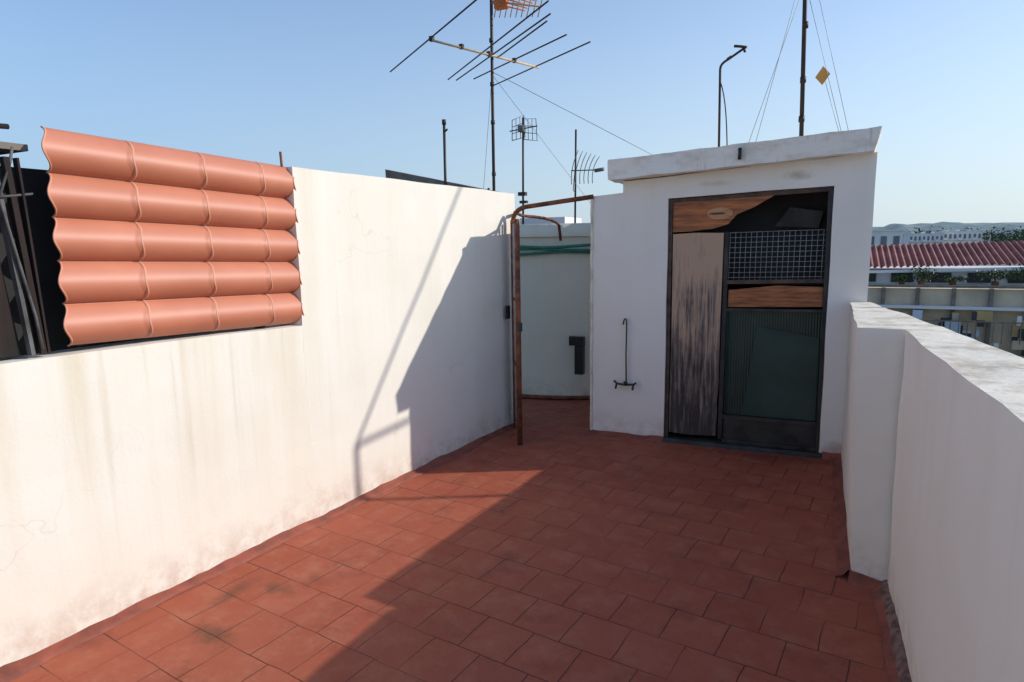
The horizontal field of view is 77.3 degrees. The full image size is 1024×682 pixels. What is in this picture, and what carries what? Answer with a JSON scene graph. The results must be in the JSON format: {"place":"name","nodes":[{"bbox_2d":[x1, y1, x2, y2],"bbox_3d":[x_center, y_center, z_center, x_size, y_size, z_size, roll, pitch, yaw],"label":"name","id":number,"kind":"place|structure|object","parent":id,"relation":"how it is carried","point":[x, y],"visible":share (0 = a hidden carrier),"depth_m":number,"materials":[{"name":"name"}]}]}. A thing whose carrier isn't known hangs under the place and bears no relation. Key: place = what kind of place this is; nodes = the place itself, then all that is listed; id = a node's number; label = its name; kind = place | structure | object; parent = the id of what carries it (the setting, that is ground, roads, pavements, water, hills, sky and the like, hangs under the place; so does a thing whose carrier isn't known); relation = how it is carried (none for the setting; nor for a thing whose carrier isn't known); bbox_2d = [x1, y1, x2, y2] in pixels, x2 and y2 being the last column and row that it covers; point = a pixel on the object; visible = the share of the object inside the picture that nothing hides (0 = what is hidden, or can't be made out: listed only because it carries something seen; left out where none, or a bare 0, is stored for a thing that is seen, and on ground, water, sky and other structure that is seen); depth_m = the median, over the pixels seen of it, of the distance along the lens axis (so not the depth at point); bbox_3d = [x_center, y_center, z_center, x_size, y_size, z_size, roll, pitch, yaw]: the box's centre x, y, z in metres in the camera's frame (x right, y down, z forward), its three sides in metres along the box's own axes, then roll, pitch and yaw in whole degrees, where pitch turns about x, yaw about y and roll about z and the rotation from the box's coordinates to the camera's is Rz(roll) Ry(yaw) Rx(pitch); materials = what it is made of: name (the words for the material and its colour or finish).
{"place":"outdoors","nodes":[
{"label":"outdoors","id":0,"kind":"place"},
{"bbox_2d":[0,0,1023,226],"label":"sky","id":1,"kind":"structure","parent":0,"point":[311,82],"materials":[{"name":"blue"}]},
{"bbox_2d":[871,229,904,245],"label":"white building","id":2,"kind":"structure","parent":0,"point":[887,237],"depth_m":85.67,"materials":[{"name":"white paint"}]},
{"bbox_2d":[903,232,944,265],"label":"apartment block","id":3,"kind":"structure","parent":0,"point":[912,238],"depth_m":172.04,"materials":[{"name":"white paint"}]},
{"bbox_2d":[868,240,1023,356],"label":"tiled roof building","id":4,"kind":"structure","parent":0,"point":[985,311],"depth_m":31.38,"materials":[{"name":"concrete"}]},
{"bbox_2d":[891,274,910,284],"bbox_3d":[20.198,-3.205,33.250,1.040,0.601,0.880,-1,9,-2],"label":"potted shrub","id":5,"kind":"object","parent":4,"relation":"on","point":[901,279],"visible":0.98,"depth_m":33.12,"materials":[{"name":"green plant"}]},
{"bbox_2d":[907,266,937,284],"bbox_3d":[20.936,-3.352,32.660,1.381,1.044,1.216,3,10,26],"label":"potted shrub","id":6,"kind":"object","parent":4,"relation":"on","point":[922,275],"visible":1,"depth_m":32.59,"materials":[{"name":"green plant"}]},
{"bbox_2d":[934,275,971,284],"bbox_3d":[22.204,-3.066,32.205,1.376,0.577,1.459,-7,11,-35],"label":"potted shrub","id":7,"kind":"object","parent":4,"relation":"on","point":[952,280],"visible":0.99,"depth_m":32.08,"materials":[{"name":"green plant"}]},
{"bbox_2d":[971,269,1022,285],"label":"potted shrub","id":8,"kind":"object","parent":4,"relation":"on","point":[995,277],"visible":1,"depth_m":31.18,"materials":[{"name":"green plant"}]},
{"bbox_2d":[1005,267,1023,279],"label":"potted shrub","id":9,"kind":"object","parent":4,"relation":"on","point":[1021,272],"visible":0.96,"depth_m":30.83,"materials":[{"name":"green plant"}]},
{"bbox_2d":[872,222,1023,233],"bbox_3d":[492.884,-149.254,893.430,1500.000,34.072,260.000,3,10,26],"label":"hill","id":10,"kind":"structure","parent":0,"point":[954,226],"depth_m":852.31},
{"bbox_2d":[936,229,982,265],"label":"apartment block","id":11,"kind":"structure","parent":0,"point":[958,236],"depth_m":174.05,"materials":[{"name":"white paint"}]},
{"bbox_2d":[979,263,1022,265],"bbox_3d":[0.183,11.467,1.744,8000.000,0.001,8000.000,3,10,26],"label":"ground","id":12,"kind":"structure","parent":0,"point":[996,264],"depth_m":255.21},
{"bbox_2d":[520,217,581,223],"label":"neighbour building","id":13,"kind":"structure","parent":12,"relation":"on","point":[557,219],"depth_m":13.17,"materials":[{"name":"paint"}]},
{"bbox_2d":[385,169,491,190],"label":"concrete wall","id":14,"kind":"structure","parent":13,"relation":"on","point":[392,174],"depth_m":13.93,"materials":[{"name":"grey concrete"}]},
{"bbox_2d":[390,0,651,203],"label":"television antenna","id":15,"kind":"object","parent":14,"relation":"on","point":[499,5],"visible":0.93,"depth_m":6.83,"materials":[{"name":"metal"}]},
{"bbox_2d":[442,119,447,185],"bbox_3d":[-1.395,-3.515,13.616,0.139,2.300,0.090,3,10,26],"label":"vent pole","id":16,"kind":"object","parent":13,"relation":"on","point":[444,147],"visible":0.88,"depth_m":13.52,"materials":[{"name":"metal"}]},
{"bbox_2d":[510,116,536,223],"bbox_3d":[0.242,-3.355,12.741,0.602,2.196,0.222,3,10,26],"label":"television antenna","id":17,"kind":"object","parent":13,"relation":"on","point":[522,128],"visible":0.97,"depth_m":12.72,"materials":[{"name":"metal"}]},
{"bbox_2d":[571,129,603,222],"bbox_3d":[1.441,-3.123,12.271,0.663,1.840,0.127,2,9,20],"label":"television antenna","id":18,"kind":"object","parent":13,"relation":"on","point":[584,170],"visible":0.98,"depth_m":12.29,"materials":[{"name":"metal"}]},
{"bbox_2d":[903,224,1023,265],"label":"distant trees","id":19,"kind":"object","parent":12,"relation":"on","point":[1002,237],"visible":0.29,"depth_m":264.79,"materials":[{"name":"green plant"}]},
{"bbox_2d":[982,235,991,242],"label":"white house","id":20,"kind":"structure","parent":12,"relation":"on","point":[986,238],"depth_m":328.40,"materials":[{"name":"white paint"}]},
{"bbox_2d":[985,231,1013,240],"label":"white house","id":21,"kind":"structure","parent":12,"relation":"on","point":[1000,232],"depth_m":434.82,"materials":[{"name":"white paint"}]},
{"bbox_3d":[-1.315,6.452,2.631,5.220,9.695,13.700,3,10,26],"label":"apartment building","id":22,"kind":"object","parent":12,"relation":"on","visible":0},
{"bbox_2d":[8,394,888,681],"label":"terrace floor","id":23,"kind":"structure","parent":22,"relation":"on","point":[562,544],"depth_m":3.01,"materials":[{"name":"red tile"}]},
{"bbox_2d":[0,167,514,666],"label":"parapet wall","id":24,"kind":"structure","parent":23,"relation":"on","point":[132,473],"depth_m":3.42,"materials":[{"name":"white paint"}]},
{"bbox_2d":[0,123,239,357],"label":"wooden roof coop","id":25,"kind":"structure","parent":24,"relation":"on","point":[32,307],"depth_m":2.51,"materials":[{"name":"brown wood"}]},
{"bbox_2d":[40,126,303,346],"bbox_3d":[-1.538,-0.468,3.063,0.156,0.914,1.243,4,10,30],"label":"roof tile panel","id":26,"kind":"object","parent":24,"relation":"on","point":[149,240],"visible":0.99,"depth_m":2.90,"materials":[{"name":"ceramic"}]},
{"bbox_2d":[279,152,282,166],"bbox_3d":[-1.245,-0.918,3.471,0.012,0.211,0.024,3,10,26],"label":"rebar stub","id":27,"kind":"object","parent":26,"relation":"attached to","point":[281,160],"visible":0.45,"depth_m":3.45,"materials":[{"name":"metal"}]},
{"bbox_2d":[0,422,910,681],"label":"floor skirting","id":28,"kind":"object","parent":23,"relation":"on","point":[893,649],"visible":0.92,"depth_m":3.04,"materials":[{"name":"red tile"}]},
{"bbox_2d":[505,194,593,444],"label":"metal pipe","id":29,"kind":"structure","parent":23,"relation":"on","point":[516,316],"depth_m":5.17,"materials":[{"name":"metal"}]},
{"bbox_2d":[520,223,589,399],"bbox_3d":[0.704,-0.532,8.113,3.400,1.790,3.409,3,10,26],"label":"water tank","id":30,"kind":"object","parent":23,"relation":"on","point":[555,301],"visible":0.19,"depth_m":6.50,"materials":[{"name":"white paint"}]},
{"bbox_2d":[520,243,589,255],"bbox_3d":[0.322,-0.946,6.622,2.516,0.122,0.567,1,9,15],"label":"garden hose","id":31,"kind":"object","parent":30,"relation":"attached to","point":[553,249],"visible":0.26,"depth_m":6.33,"materials":[{"name":"green rubber"}]},
{"bbox_2d":[569,336,584,374],"bbox_3d":[0.682,0.131,6.469,0.150,0.375,0.240,3,10,26],"label":"black meter box","id":32,"kind":"object","parent":30,"relation":"attached to","point":[577,343],"visible":1,"depth_m":6.36,"materials":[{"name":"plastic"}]},
{"bbox_2d":[589,126,882,458],"bbox_3d":[2.019,-0.458,5.711,2.086,2.334,2.265,3,10,26],"label":"stairwell hut","id":33,"kind":"object","parent":23,"relation":"on","point":[735,277],"visible":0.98,"depth_m":4.90,"materials":[{"name":"paint"}]},
{"bbox_2d":[613,318,636,389],"bbox_3d":[0.920,0.103,5.186,0.196,0.580,0.107,3,10,26],"label":"wall tap pipe","id":34,"kind":"object","parent":33,"relation":"attached to","point":[624,383],"depth_m":5.19,"materials":[{"name":"metal"}]},
{"bbox_2d":[718,45,746,146],"bbox_3d":[2.012,-2.113,5.876,0.239,1.147,0.090,3,10,26],"label":"bent pipe pole","id":35,"kind":"object","parent":33,"relation":"on","point":[744,48],"visible":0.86,"depth_m":5.88,"materials":[{"name":"metal"}]},
{"bbox_2d":[668,187,833,446],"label":"door panels","id":36,"kind":"structure","parent":33,"relation":"in","point":[772,359],"depth_m":4.91,"materials":[{"name":"brown wood"}]},
{"bbox_2d":[748,0,848,142],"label":"antenna mast","id":37,"kind":"object","parent":33,"relation":"on","point":[822,75],"visible":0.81,"depth_m":5.55,"materials":[{"name":"metal"}]},
{"bbox_2d":[842,302,1023,681],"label":"parapet wall","id":38,"kind":"structure","parent":23,"relation":"on","point":[933,450],"depth_m":2.00,"materials":[{"name":"paint"}]}
]}

